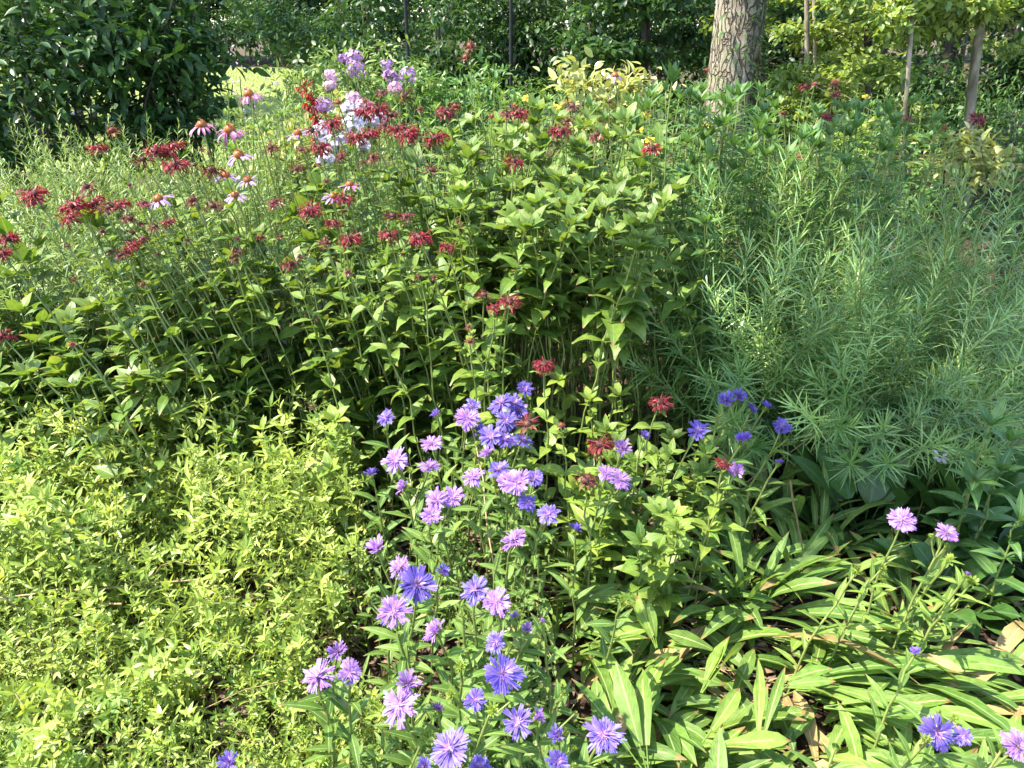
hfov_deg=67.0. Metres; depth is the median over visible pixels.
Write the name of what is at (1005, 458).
leafy stalk
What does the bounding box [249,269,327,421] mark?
leafy stalk
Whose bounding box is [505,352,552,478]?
leafy stalk
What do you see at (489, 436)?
aster
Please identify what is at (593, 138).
bee balm
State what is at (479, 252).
leafy stalk
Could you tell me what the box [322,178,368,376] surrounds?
bee balm
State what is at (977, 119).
bee balm
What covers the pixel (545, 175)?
leafy stalk
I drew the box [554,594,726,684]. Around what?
strap leaved plant
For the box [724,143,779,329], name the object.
lance leaved stalk
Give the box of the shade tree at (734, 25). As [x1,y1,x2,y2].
[691,0,766,226]
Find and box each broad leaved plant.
[747,412,874,469]
[752,478,879,537]
[776,384,882,448]
[789,434,938,536]
[790,482,888,551]
[793,467,891,535]
[799,497,868,523]
[802,402,907,448]
[821,470,884,546]
[852,430,985,524]
[859,495,936,545]
[863,505,949,547]
[865,544,1000,633]
[873,538,1023,640]
[881,480,1004,562]
[891,427,1023,521]
[893,531,1023,643]
[899,414,987,512]
[900,455,1023,554]
[911,437,1023,526]
[912,390,1009,446]
[914,513,1023,561]
[916,424,1023,539]
[919,401,1023,440]
[923,384,997,440]
[931,420,1023,462]
[940,519,1023,582]
[1012,566,1023,621]
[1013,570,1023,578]
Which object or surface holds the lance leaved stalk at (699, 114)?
on the garden bed soil
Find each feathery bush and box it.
[586,133,923,489]
[683,135,948,388]
[698,213,1023,504]
[823,162,1023,438]
[828,132,1023,372]
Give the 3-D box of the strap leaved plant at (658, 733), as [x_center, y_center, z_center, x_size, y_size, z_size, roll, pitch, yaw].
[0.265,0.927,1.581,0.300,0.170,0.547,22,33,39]
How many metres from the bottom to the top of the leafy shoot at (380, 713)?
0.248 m
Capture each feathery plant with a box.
[0,98,127,307]
[0,127,198,367]
[0,157,156,372]
[0,222,114,467]
[1,211,213,428]
[29,112,215,287]
[97,118,271,338]
[151,129,330,363]
[168,108,314,281]
[215,89,369,309]
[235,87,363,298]
[297,89,409,251]
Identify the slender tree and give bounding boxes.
[554,0,715,168]
[681,0,895,179]
[764,0,1023,185]
[768,0,965,184]
[768,0,1016,238]
[812,0,997,181]
[909,0,1023,229]
[998,0,1023,18]
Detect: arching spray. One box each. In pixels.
[0,575,55,681]
[0,679,38,727]
[14,589,76,666]
[20,672,77,716]
[31,579,91,720]
[57,456,86,495]
[73,484,144,524]
[78,610,121,744]
[92,420,133,537]
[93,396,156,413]
[96,438,173,520]
[115,478,250,582]
[128,549,215,634]
[132,538,213,594]
[150,588,266,662]
[164,396,203,477]
[185,514,280,606]
[193,630,306,722]
[207,543,231,688]
[212,537,331,634]
[230,462,272,602]
[233,453,276,550]
[237,550,357,646]
[255,633,284,724]
[268,448,340,584]
[288,588,323,636]
[301,493,330,619]
[326,533,375,604]
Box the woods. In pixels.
[0,0,1023,62]
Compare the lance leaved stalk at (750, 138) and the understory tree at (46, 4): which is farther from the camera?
the understory tree at (46, 4)
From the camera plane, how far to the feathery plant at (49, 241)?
3.25 m
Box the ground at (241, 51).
[0,30,1023,187]
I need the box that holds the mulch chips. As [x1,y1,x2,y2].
[0,421,1023,767]
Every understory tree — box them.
[0,0,49,152]
[0,0,153,133]
[147,0,246,59]
[184,0,283,64]
[222,0,317,66]
[222,0,466,131]
[224,0,359,64]
[233,0,399,63]
[280,0,527,128]
[408,0,607,131]
[463,0,682,140]
[531,0,714,132]
[661,0,833,102]
[754,0,896,143]
[764,9,938,128]
[870,17,1023,148]
[946,2,1023,136]
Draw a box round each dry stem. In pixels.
[0,577,211,598]
[100,602,122,604]
[351,488,354,528]
[358,499,360,539]
[471,426,493,563]
[724,393,878,495]
[789,479,802,549]
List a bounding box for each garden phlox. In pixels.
[311,96,360,292]
[312,120,362,293]
[315,151,346,288]
[321,69,351,211]
[322,79,356,191]
[323,131,365,336]
[337,53,377,290]
[340,100,374,298]
[342,112,385,301]
[344,49,380,242]
[345,60,384,241]
[346,91,384,231]
[355,98,390,301]
[357,139,379,301]
[360,115,387,295]
[367,112,393,291]
[380,59,399,223]
[382,69,412,211]
[387,81,419,246]
[399,66,427,219]
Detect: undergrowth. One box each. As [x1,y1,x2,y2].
[0,56,1023,740]
[326,406,586,767]
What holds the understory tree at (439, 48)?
on the ground at (241, 51)
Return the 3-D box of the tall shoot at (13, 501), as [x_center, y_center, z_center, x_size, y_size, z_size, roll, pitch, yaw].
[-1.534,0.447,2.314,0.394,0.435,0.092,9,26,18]
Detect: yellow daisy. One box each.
[520,94,528,178]
[549,104,561,376]
[625,111,650,383]
[628,137,654,410]
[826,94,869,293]
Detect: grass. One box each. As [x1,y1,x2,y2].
[602,561,802,763]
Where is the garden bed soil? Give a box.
[0,185,1023,767]
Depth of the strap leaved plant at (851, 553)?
2.36 m
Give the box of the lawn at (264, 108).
[0,67,390,171]
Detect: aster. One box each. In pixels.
[215,742,256,767]
[277,658,356,767]
[297,640,360,767]
[322,657,382,767]
[350,467,405,581]
[360,593,427,717]
[361,408,408,549]
[363,533,425,693]
[363,555,416,684]
[373,668,444,767]
[375,565,437,703]
[378,721,439,767]
[380,447,444,573]
[382,479,430,573]
[382,686,435,767]
[390,458,441,561]
[402,503,456,607]
[405,701,466,766]
[408,562,460,699]
[414,726,471,767]
[415,435,465,564]
[416,486,465,643]
[416,487,469,638]
[417,616,484,728]
[417,753,430,767]
[421,408,463,529]
[426,653,489,756]
[426,680,494,766]
[435,613,488,732]
[440,397,480,520]
[441,408,489,557]
[442,687,511,765]
[446,573,516,728]
[449,422,488,569]
[453,468,505,584]
[458,425,503,572]
[458,431,516,573]
[464,547,507,683]
[466,625,529,753]
[466,698,511,765]
[467,600,518,725]
[468,753,491,767]
[470,621,542,753]
[476,528,525,632]
[476,587,540,741]
[477,460,537,578]
[479,444,522,586]
[482,653,541,767]
[486,471,526,590]
[487,393,518,512]
[487,703,568,767]
[489,434,533,557]
[492,409,524,524]
[492,468,545,590]
[492,610,538,718]
[500,701,577,767]
[503,494,562,614]
[504,469,552,602]
[504,503,561,612]
[506,393,537,525]
[509,404,543,524]
[517,380,541,518]
[521,613,583,734]
[522,679,580,767]
[529,722,600,767]
[541,749,577,767]
[545,523,595,670]
[561,464,622,604]
[562,715,627,767]
[566,469,632,582]
[583,438,634,582]
[617,429,650,576]
[648,420,710,528]
[679,461,744,625]
[680,390,736,561]
[684,388,747,516]
[686,431,753,568]
[712,403,757,519]
[721,400,771,512]
[721,459,783,571]
[725,417,792,559]
[772,563,872,695]
[788,740,864,767]
[822,560,895,666]
[846,507,917,631]
[856,713,955,767]
[860,646,936,747]
[875,523,963,648]
[879,552,956,642]
[882,720,972,767]
[888,711,979,767]
[893,570,991,650]
[909,565,979,655]
[938,732,1006,767]
[948,726,1023,767]
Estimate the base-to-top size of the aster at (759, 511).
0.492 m
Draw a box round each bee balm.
[0,230,151,540]
[0,247,177,516]
[0,328,168,578]
[12,184,160,420]
[54,208,228,502]
[57,190,192,469]
[65,243,220,535]
[68,341,196,568]
[69,276,233,509]
[80,181,177,327]
[82,194,202,398]
[86,143,199,296]
[93,228,187,403]
[94,200,230,403]
[105,124,222,313]
[105,249,187,401]
[113,196,240,378]
[115,247,228,426]
[116,229,159,415]
[119,212,219,359]
[121,214,212,363]
[121,240,253,409]
[125,238,192,389]
[126,182,218,335]
[128,153,233,309]
[130,230,195,343]
[135,219,200,361]
[136,198,260,377]
[136,235,261,450]
[138,280,263,544]
[140,201,214,357]
[142,142,269,355]
[146,221,252,406]
[153,145,288,439]
[154,252,200,407]
[159,216,303,487]
[159,232,212,359]
[160,168,220,336]
[161,155,289,440]
[164,140,300,426]
[184,195,288,387]
[185,238,282,416]
[191,162,275,363]
[196,147,279,361]
[200,164,304,408]
[202,151,239,301]
[203,199,312,450]
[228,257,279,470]
[230,246,312,449]
[232,237,290,409]
[255,233,341,424]
[263,140,362,439]
[267,197,348,370]
[275,232,359,469]
[280,258,363,506]
[289,162,363,327]
[296,145,389,439]
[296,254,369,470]
[297,199,381,484]
[303,124,373,314]
[308,140,371,318]
[317,162,380,300]
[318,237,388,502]
[319,113,387,304]
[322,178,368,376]
[324,201,366,394]
[325,127,374,337]
[325,218,409,443]
[330,98,395,259]
[330,208,378,485]
[332,149,386,319]
[333,191,416,473]
[336,154,374,328]
[336,230,419,496]
[343,128,415,443]
[343,269,432,490]
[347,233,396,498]
[352,103,396,265]
[358,128,443,382]
[358,159,432,434]
[361,97,413,282]
[364,102,424,315]
[366,149,423,361]
[375,88,424,266]
[376,120,426,318]
[377,229,450,475]
[382,109,440,304]
[384,119,465,451]
[384,209,468,504]
[391,251,443,471]
[393,85,453,280]
[395,122,485,337]
[398,212,471,406]
[405,227,477,419]
[411,274,454,504]
[416,106,460,361]
[422,129,496,446]
[423,162,500,452]
[428,274,501,517]
[435,101,496,343]
[439,241,499,522]
[445,337,500,551]
[447,219,484,365]
[448,101,485,286]
[453,151,489,321]
[454,226,523,451]
[459,289,507,492]
[460,302,506,509]
[461,40,485,180]
[461,53,515,346]
[465,324,510,465]
[481,113,499,316]
[484,293,525,536]
[488,154,525,452]
[492,110,523,385]
[495,412,541,536]
[497,102,531,384]
[528,357,563,561]
[535,422,593,594]
[547,123,574,443]
[548,116,574,426]
[558,471,621,639]
[562,97,581,426]
[565,130,602,441]
[578,434,635,583]
[616,392,673,528]
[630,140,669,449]
[672,454,748,623]
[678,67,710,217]
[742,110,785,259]
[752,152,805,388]
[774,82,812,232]
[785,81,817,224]
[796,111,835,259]
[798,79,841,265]
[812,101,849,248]
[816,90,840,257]
[871,115,917,274]
[889,125,949,291]
[936,112,986,303]
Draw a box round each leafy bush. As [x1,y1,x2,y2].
[259,34,445,193]
[365,47,535,199]
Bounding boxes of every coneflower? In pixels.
[149,193,200,360]
[189,119,245,298]
[214,170,287,345]
[216,122,299,426]
[225,191,318,404]
[227,148,315,322]
[237,175,315,413]
[238,88,321,334]
[285,128,360,392]
[321,192,383,482]
[337,180,389,438]
[607,71,622,368]
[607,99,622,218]
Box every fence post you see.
[403,0,415,170]
[509,0,512,152]
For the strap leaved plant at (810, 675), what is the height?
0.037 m
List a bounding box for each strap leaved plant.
[491,513,558,564]
[508,614,641,657]
[512,602,558,663]
[516,512,582,570]
[516,535,613,603]
[520,673,626,767]
[543,529,598,638]
[546,541,616,630]
[550,555,635,646]
[551,594,646,706]
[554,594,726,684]
[562,582,665,657]
[564,583,626,606]
[565,562,642,655]
[568,555,694,619]
[569,536,639,618]
[571,661,651,767]
[573,732,787,767]
[575,694,714,767]
[584,564,687,593]
[584,640,690,691]
[588,653,666,711]
[589,615,649,646]
[591,617,635,645]
[591,677,638,762]
[593,606,682,691]
[595,713,686,759]
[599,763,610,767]
[600,561,649,614]
[604,655,667,764]
[619,641,725,718]
[621,616,711,767]
[622,726,661,767]
[630,613,702,685]
[630,682,711,767]
[632,596,657,648]
[633,625,738,744]
[636,756,652,767]
[637,599,797,717]
[640,623,794,709]
[648,476,729,558]
[648,631,721,767]
[653,652,682,677]
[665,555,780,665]
[665,630,724,655]
[669,585,777,667]
[671,685,806,767]
[673,543,859,644]
[677,727,744,767]
[678,513,854,641]
[680,512,838,638]
[681,707,759,765]
[682,480,798,557]
[685,504,772,629]
[690,446,820,536]
[691,456,805,540]
[692,449,820,514]
[694,489,851,600]
[700,636,744,693]
[701,688,791,748]
[708,451,841,521]
[708,727,733,767]
[711,729,771,767]
[714,508,909,601]
[720,724,726,751]
[725,526,820,649]
[728,763,744,766]
[733,648,808,767]
[734,749,796,767]
[735,462,862,553]
[744,685,767,731]
[748,501,918,599]
[752,623,923,671]
[753,659,784,752]
[756,461,855,562]
[763,483,926,555]
[763,625,920,684]
[767,652,851,749]
[771,598,940,638]
[780,750,804,766]
[783,665,835,696]
[783,692,891,767]
[785,649,921,737]
[786,623,930,675]
[793,690,885,761]
[795,656,957,754]
[802,631,960,688]
[805,758,834,767]
[813,659,964,752]
[817,701,862,758]
[823,678,932,739]
[824,697,923,731]
[828,694,953,752]
[832,589,930,684]
[838,606,934,721]
[842,527,972,598]
[843,679,917,767]
[844,672,978,724]
[850,530,956,587]
[865,579,963,634]
[870,549,945,611]
[870,681,1023,752]
[873,647,963,682]
[880,647,1023,744]
[880,659,981,708]
[881,602,1010,718]
[887,635,1012,696]
[897,550,1023,611]
[897,674,1017,754]
[899,720,912,757]
[906,526,1014,604]
[908,673,1023,762]
[912,670,995,756]
[912,704,1023,752]
[913,728,1021,767]
[930,621,1017,728]
[951,741,1011,752]
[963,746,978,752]
[965,689,1023,721]
[969,708,1021,759]
[994,620,1023,716]
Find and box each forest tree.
[7,0,52,117]
[277,15,291,64]
[337,0,349,64]
[361,0,379,79]
[447,1,459,69]
[537,4,548,103]
[588,13,604,113]
[662,13,677,103]
[924,38,961,131]
[987,8,1021,109]
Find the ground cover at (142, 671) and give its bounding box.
[0,383,431,767]
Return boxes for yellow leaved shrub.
[532,45,685,209]
[906,121,1023,306]
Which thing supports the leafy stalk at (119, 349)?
on the garden bed soil
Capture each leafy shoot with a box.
[0,464,18,503]
[0,481,32,559]
[0,507,30,570]
[0,510,19,591]
[0,527,38,584]
[0,555,13,587]
[0,562,65,624]
[0,563,117,639]
[0,622,24,679]
[0,627,40,685]
[0,633,43,710]
[0,639,11,686]
[0,652,45,677]
[1,598,42,676]
[2,414,48,497]
[6,429,25,461]
[8,553,105,590]
[8,616,64,692]
[10,445,64,497]
[11,688,95,732]
[16,471,120,561]
[17,379,51,447]
[20,754,78,767]
[29,632,86,686]
[29,741,49,766]
[30,540,57,607]
[34,604,88,656]
[35,440,60,550]
[36,629,72,672]
[42,404,68,485]
[44,687,112,729]
[46,703,64,741]
[57,375,86,468]
[59,423,142,536]
[63,599,95,673]
[64,500,139,646]
[64,548,130,624]
[71,458,117,574]
[71,508,125,582]
[73,513,111,596]
[76,496,124,609]
[77,625,119,679]
[78,614,148,647]
[83,457,96,531]
[84,493,130,554]
[86,674,137,695]
[95,504,157,620]
[102,712,158,764]
[103,498,121,564]
[105,502,152,597]
[107,675,136,745]
[119,751,142,767]
[120,563,187,643]
[122,630,141,648]
[122,663,177,724]
[122,708,171,726]
[134,552,163,638]
[136,738,181,765]
[138,725,180,767]
[145,453,163,538]
[149,737,213,767]
[152,433,209,553]
[152,573,214,710]
[156,748,237,767]
[162,590,199,656]
[162,672,294,735]
[168,454,237,554]
[179,491,206,569]
[181,636,240,709]
[185,563,230,644]
[186,540,216,635]
[188,577,204,625]
[189,516,287,609]
[191,585,262,663]
[195,578,259,637]
[201,446,226,539]
[201,466,255,570]
[201,605,256,681]
[205,418,232,484]
[205,626,248,657]
[205,728,307,753]
[206,758,217,767]
[212,629,236,674]
[215,533,257,665]
[220,458,259,544]
[220,477,261,575]
[223,399,264,539]
[228,566,282,664]
[235,738,249,767]
[235,753,301,767]
[236,751,286,767]
[240,676,318,742]
[241,601,287,665]
[241,735,267,767]
[251,430,282,509]
[253,529,351,653]
[256,446,289,552]
[256,626,312,668]
[258,511,278,586]
[262,490,302,562]
[266,523,380,584]
[268,591,330,664]
[269,587,314,681]
[270,469,288,579]
[270,590,341,659]
[272,699,312,752]
[277,757,324,767]
[278,696,304,721]
[281,637,314,655]
[283,467,324,543]
[285,718,318,760]
[295,475,332,591]
[295,523,366,612]
[295,524,316,597]
[296,567,331,633]
[306,423,318,458]
[310,434,343,565]
[310,534,343,636]
[314,729,343,761]
[316,512,332,636]
[324,701,348,748]
[336,744,351,764]
[343,706,382,753]
[344,706,385,746]
[372,702,419,720]
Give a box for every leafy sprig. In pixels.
[35,392,75,496]
[143,362,179,459]
[183,359,217,512]
[226,376,248,433]
[279,388,332,523]
[319,340,335,371]
[336,356,374,470]
[346,323,385,487]
[367,336,402,442]
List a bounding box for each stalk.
[0,186,135,360]
[0,209,39,353]
[0,216,103,394]
[0,246,62,338]
[0,261,66,404]
[0,277,71,352]
[0,292,74,498]
[0,309,32,384]
[0,311,78,489]
[0,315,63,405]
[0,323,78,507]
[0,340,67,440]
[0,351,100,483]
[0,352,60,453]
[0,373,33,468]
[0,379,86,497]
[0,393,51,457]
[0,407,33,493]
[1,239,55,416]
[1,420,14,452]
[3,364,59,470]
[12,246,115,365]
[20,323,129,515]
[22,343,117,404]
[24,304,103,483]
[32,350,147,469]
[39,354,144,483]
[42,333,129,485]
[44,300,121,408]
[46,369,148,548]
[55,190,160,334]
[59,211,147,359]
[59,349,132,514]
[60,342,149,496]
[64,321,144,409]
[69,286,157,455]
[73,201,187,326]
[73,288,161,390]
[76,191,157,306]
[84,224,136,370]
[98,256,195,424]
[100,324,156,491]
[103,283,182,391]
[105,364,206,479]
[110,352,219,505]
[112,358,209,469]
[115,315,164,376]
[116,230,218,337]
[126,280,208,392]
[127,364,232,502]
[131,250,175,336]
[134,185,191,327]
[144,349,212,483]
[145,289,237,424]
[148,254,221,348]
[150,267,303,442]
[150,345,258,450]
[151,289,185,393]
[152,343,203,482]
[153,352,211,425]
[158,223,226,328]
[161,288,202,397]
[176,348,217,476]
[178,206,240,312]
[179,299,256,485]
[180,361,230,493]
[188,269,295,476]
[193,372,269,491]
[194,313,257,453]
[202,171,262,333]
[202,360,293,525]
[203,362,269,499]
[205,325,295,437]
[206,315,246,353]
[208,258,333,430]
[210,374,292,517]
[211,126,226,202]
[213,116,248,213]
[213,119,242,236]
[213,308,285,525]
[214,140,262,265]
[214,305,288,435]
[215,276,269,394]
[217,242,275,357]
[217,346,311,462]
[218,89,249,254]
[219,108,251,222]
[226,139,276,303]
[227,108,254,188]
[228,348,309,478]
[231,228,311,418]
[232,274,361,446]
[233,95,271,273]
[233,106,253,220]
[233,110,255,200]
[238,124,257,186]
[240,118,271,355]
[242,91,291,314]
[247,134,274,310]
[249,223,321,401]
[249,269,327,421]
[250,118,269,272]
[251,99,272,190]
[251,275,323,467]
[253,260,295,383]
[260,114,289,226]
[260,123,293,279]
[263,102,285,181]
[268,110,300,311]
[272,107,312,351]
[273,246,313,424]
[277,91,310,276]
[277,201,430,402]
[278,99,293,219]
[279,70,301,183]
[279,278,335,413]
[283,131,303,248]
[284,72,310,195]
[285,150,313,293]
[287,187,417,300]
[287,225,348,483]
[289,73,323,298]
[289,101,320,259]
[289,346,362,456]
[290,77,310,161]
[292,353,380,484]
[293,85,310,198]
[294,69,319,225]
[295,256,360,393]
[297,254,369,426]
[298,314,385,520]
[299,168,374,394]
[304,113,334,298]
[307,275,381,388]
[308,183,373,441]
[309,115,333,282]
[309,347,413,508]
[314,451,365,542]
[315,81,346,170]
[315,194,363,368]
[316,404,373,537]
[318,339,417,519]
[325,267,426,482]
[327,230,387,375]
[328,108,364,337]
[328,303,392,450]
[328,306,417,485]
[329,254,443,448]
[332,113,365,293]
[334,421,368,530]
[340,126,360,228]
[341,120,358,271]
[343,291,402,492]
[344,145,363,293]
[347,143,379,299]
[348,116,373,263]
[353,138,378,258]
[355,330,466,487]
[365,242,514,448]
[367,164,508,379]
[368,93,401,273]
[368,122,384,283]
[373,290,438,475]
[374,318,454,477]
[375,255,417,372]
[376,104,396,291]
[378,133,395,236]
[381,301,456,434]
[382,167,458,356]
[383,140,404,223]
[384,301,431,475]
[385,89,409,258]
[388,99,420,256]
[389,188,432,439]
[390,94,423,259]
[390,137,419,233]
[390,244,468,415]
[392,250,433,433]
[393,71,416,290]
[400,142,457,329]
[401,127,424,258]
[405,278,518,458]
[406,143,492,426]
[410,94,434,220]
[413,330,493,454]
[414,126,440,233]
[415,183,477,450]
[416,196,480,435]
[416,335,469,483]
[418,118,445,326]
[419,126,466,303]
[420,317,441,398]
[422,257,520,457]
[422,331,474,502]
[424,103,448,202]
[426,206,476,334]
[433,160,495,409]
[434,205,487,366]
[435,145,450,233]
[436,119,476,250]
[437,139,486,308]
[438,142,489,364]
[440,196,517,388]
[443,191,509,432]
[444,140,487,331]
[444,178,497,364]
[447,197,497,475]
[447,248,506,433]
[448,216,532,400]
[453,135,508,335]
[453,155,495,333]
[456,108,538,337]
[457,126,507,358]
[458,163,509,371]
[462,141,502,267]
[463,137,503,335]
[470,130,487,221]
[473,212,550,470]
[473,231,562,445]
[476,100,497,197]
[477,361,523,451]
[478,125,522,247]
[478,172,534,456]
[480,135,499,228]
[480,200,545,444]
[481,211,557,481]
[482,93,544,254]
[483,82,503,195]
[483,86,507,217]
[483,111,524,209]
[483,187,580,410]
[486,121,500,215]
[486,134,525,426]
[486,174,515,293]
[488,138,512,258]
[491,150,534,429]
[491,213,535,455]
[492,147,545,381]
[493,122,526,348]
[494,93,511,203]
[494,198,535,377]
[497,97,512,167]
[498,108,570,372]
[498,336,521,422]
[500,92,522,335]
[504,110,550,231]
[504,162,554,386]
[504,190,593,387]
[505,194,561,454]
[505,204,580,479]
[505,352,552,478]
[509,202,589,456]
[511,116,539,357]
[513,130,535,392]
[513,192,542,462]
[513,207,555,421]
[514,107,546,382]
[514,198,553,455]
[516,101,552,393]
[517,118,580,230]
[517,187,576,487]
[518,318,543,440]
[520,153,596,452]
[521,154,603,392]
[521,165,576,417]
[521,185,581,477]
[522,328,562,424]
[526,96,555,358]
[526,132,570,385]
[526,186,587,418]
[526,196,582,491]
[527,132,555,406]
[530,93,555,166]
[530,125,560,349]
[532,195,553,400]
[536,92,556,158]
[537,102,568,186]
[539,167,579,424]
[540,177,611,449]
[543,167,574,447]
[543,364,589,477]
[546,220,645,472]
[549,119,585,421]
[549,168,586,378]
[556,200,590,466]
[557,114,589,406]
[558,139,599,422]
[560,116,596,391]
[560,185,642,462]
[560,475,585,575]
[561,199,625,446]
[561,336,612,425]
[563,121,615,389]
[563,135,594,426]
[565,103,601,372]
[565,144,604,416]
[565,170,609,395]
[566,130,593,387]
[566,172,604,450]
[566,386,604,462]
[566,413,618,488]
[566,457,603,521]
[567,93,601,192]
[567,225,622,437]
[568,179,630,445]
[570,192,623,423]
[571,178,611,459]
[571,461,614,581]
[572,233,657,477]
[574,166,601,416]
[574,209,656,461]
[578,102,644,415]
[578,123,644,408]
[578,213,649,488]
[578,475,628,581]
[580,163,630,421]
[580,360,611,463]
[581,479,607,538]
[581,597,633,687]
[582,151,655,447]
[583,214,628,463]
[584,103,607,185]
[585,166,640,276]
[585,208,662,463]
[589,174,614,453]
[590,173,643,428]
[591,87,613,165]
[593,108,618,215]
[593,422,620,531]
[595,219,655,448]
[598,229,663,417]
[598,233,667,461]
[601,93,625,175]
[601,137,662,417]
[601,429,630,501]
[604,447,637,510]
[605,91,639,371]
[606,120,632,412]
[607,126,651,403]
[607,379,638,464]
[607,466,645,565]
[608,123,633,385]
[608,483,651,580]
[610,101,644,215]
[610,194,646,427]
[610,446,646,547]
[611,171,690,449]
[611,520,666,622]
[612,186,654,453]
[613,91,643,179]
[613,108,648,220]
[615,159,650,421]
[617,82,661,219]
[620,153,660,420]
[620,338,659,470]
[621,96,661,401]
[622,455,643,504]
[622,488,665,580]
[624,113,664,404]
[624,122,671,381]
[625,59,692,438]
[625,134,674,410]
[626,147,676,411]
[626,323,663,466]
[629,94,673,402]
[631,203,722,450]
[633,166,660,408]
[634,79,668,218]
[634,438,689,532]
[635,127,681,417]
[635,531,677,618]
[637,496,669,566]
[638,363,667,466]
[639,188,735,402]
[640,88,666,190]
[640,200,683,447]
[641,444,678,526]
[641,505,692,586]
[643,176,688,410]
[646,183,689,417]
[646,204,707,441]
[647,130,698,417]
[647,182,693,446]
[647,423,689,527]
[648,84,701,387]
[648,535,694,630]
[651,148,709,419]
[651,174,730,442]
[655,94,674,179]
[655,121,677,322]
[655,169,711,421]
[656,134,676,178]
[656,516,699,616]
[657,77,681,214]
[657,84,694,373]
[657,497,687,594]
[658,162,704,432]
[659,181,708,440]
[660,105,714,375]
[662,126,717,411]
[665,135,721,421]
[666,87,719,343]
[666,108,694,272]
[668,84,710,225]
[668,210,734,467]
[668,367,695,478]
[671,121,724,320]
[674,79,714,217]
[675,133,746,419]
[675,138,723,389]
[676,104,714,288]
[676,434,712,505]
[676,439,718,531]
[678,91,732,209]
[679,89,716,278]
[679,117,714,337]
[679,135,718,231]
[680,455,725,545]
[685,193,733,456]
[686,105,742,350]
[688,109,736,362]
[688,153,751,345]
[689,112,745,413]
[690,161,729,349]
[691,88,728,319]
[691,105,742,307]
[692,82,746,389]
[695,163,749,344]
[698,80,757,287]
[698,454,743,555]
[699,101,731,226]
[700,76,747,265]
[700,128,745,368]
[703,89,745,237]
[704,90,744,278]
[708,173,763,433]
[710,85,779,357]
[712,128,759,319]
[713,83,742,227]
[716,82,745,223]
[718,137,770,337]
[720,94,742,228]
[722,79,772,251]
[723,142,751,258]
[724,81,761,246]
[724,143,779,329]
[725,139,780,263]
[727,119,780,334]
[728,121,785,333]
[729,104,768,297]
[729,122,787,349]
[729,131,758,255]
[730,111,772,261]
[732,109,776,283]
[736,98,779,315]
[737,110,780,325]
[738,139,803,362]
[745,121,819,390]
[748,106,783,220]
[749,153,808,352]
[750,95,786,311]
[751,122,815,304]
[752,137,780,228]
[753,135,790,238]
[763,157,810,354]
[764,130,837,333]
[765,111,799,230]
[766,123,825,292]
[772,138,809,206]
[778,120,834,352]
[784,102,824,210]
[787,86,813,213]
[787,102,827,214]
[788,95,866,310]
[788,130,807,221]
[788,133,836,332]
[788,135,838,314]
[790,105,826,227]
[790,118,828,320]
[793,100,826,200]
[799,106,840,241]
[799,110,852,297]
[799,119,836,237]
[800,107,864,343]
[800,110,873,292]
[801,124,858,276]
[804,97,849,252]
[805,120,842,248]
[806,120,843,260]
[810,150,861,333]
[813,126,868,290]
[816,110,862,239]
[821,95,873,303]
[823,110,850,215]
[823,135,903,340]
[824,136,899,341]
[828,103,893,292]
[832,114,858,210]
[835,99,879,230]
[835,108,864,216]
[836,120,911,336]
[838,116,911,280]
[841,121,877,238]
[842,95,904,282]
[847,119,890,253]
[849,112,904,289]
[849,125,892,239]
[852,114,899,254]
[855,108,890,217]
[856,107,911,281]
[860,111,901,234]
[862,118,923,269]
[867,125,918,251]
[875,93,923,260]
[886,97,933,258]
[892,119,952,293]
[894,108,949,292]
[896,130,941,263]
[901,110,953,279]
[912,125,950,279]
[919,453,1004,595]
[925,127,951,265]
[926,398,1023,591]
[944,444,1023,598]
[957,423,1023,545]
[963,489,1023,625]
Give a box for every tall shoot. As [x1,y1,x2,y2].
[0,441,40,486]
[0,463,50,579]
[0,466,17,489]
[0,482,30,512]
[6,397,46,486]
[12,473,49,529]
[16,482,95,545]
[21,465,124,498]
[22,430,61,464]
[23,426,77,540]
[24,492,216,665]
[30,444,67,515]
[33,436,133,510]
[34,414,220,512]
[42,408,100,495]
[44,396,231,541]
[56,422,119,486]
[58,449,117,582]
[62,463,115,502]
[73,403,131,493]
[81,438,146,538]
[83,483,138,615]
[98,422,196,575]
[99,399,160,495]
[108,388,143,435]
[138,456,209,541]
[142,422,172,510]
[156,473,235,579]
[164,424,187,509]
[172,457,217,587]
[175,389,219,490]
[179,440,233,520]
[180,438,208,553]
[182,423,229,574]
[187,481,281,559]
[188,463,250,573]
[191,478,274,607]
[192,396,248,484]
[209,373,245,449]
[209,445,267,529]
[214,452,251,592]
[231,394,293,479]
[236,456,296,596]
[247,477,291,531]
[253,437,368,541]
[256,395,307,434]
[263,476,328,577]
[268,404,313,472]
[270,394,318,542]
[272,451,320,618]
[275,379,300,449]
[286,477,332,536]
[288,443,315,509]
[294,465,339,506]
[299,423,342,524]
[307,410,342,543]
[319,408,350,449]
[321,476,397,587]
[330,462,360,536]
[332,465,368,578]
[334,427,354,533]
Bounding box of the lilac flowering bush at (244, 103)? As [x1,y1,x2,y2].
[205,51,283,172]
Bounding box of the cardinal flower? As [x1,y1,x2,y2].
[294,79,347,220]
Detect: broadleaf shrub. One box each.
[0,0,237,261]
[43,0,270,251]
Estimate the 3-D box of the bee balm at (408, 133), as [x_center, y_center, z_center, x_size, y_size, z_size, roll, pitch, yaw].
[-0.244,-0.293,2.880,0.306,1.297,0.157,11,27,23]

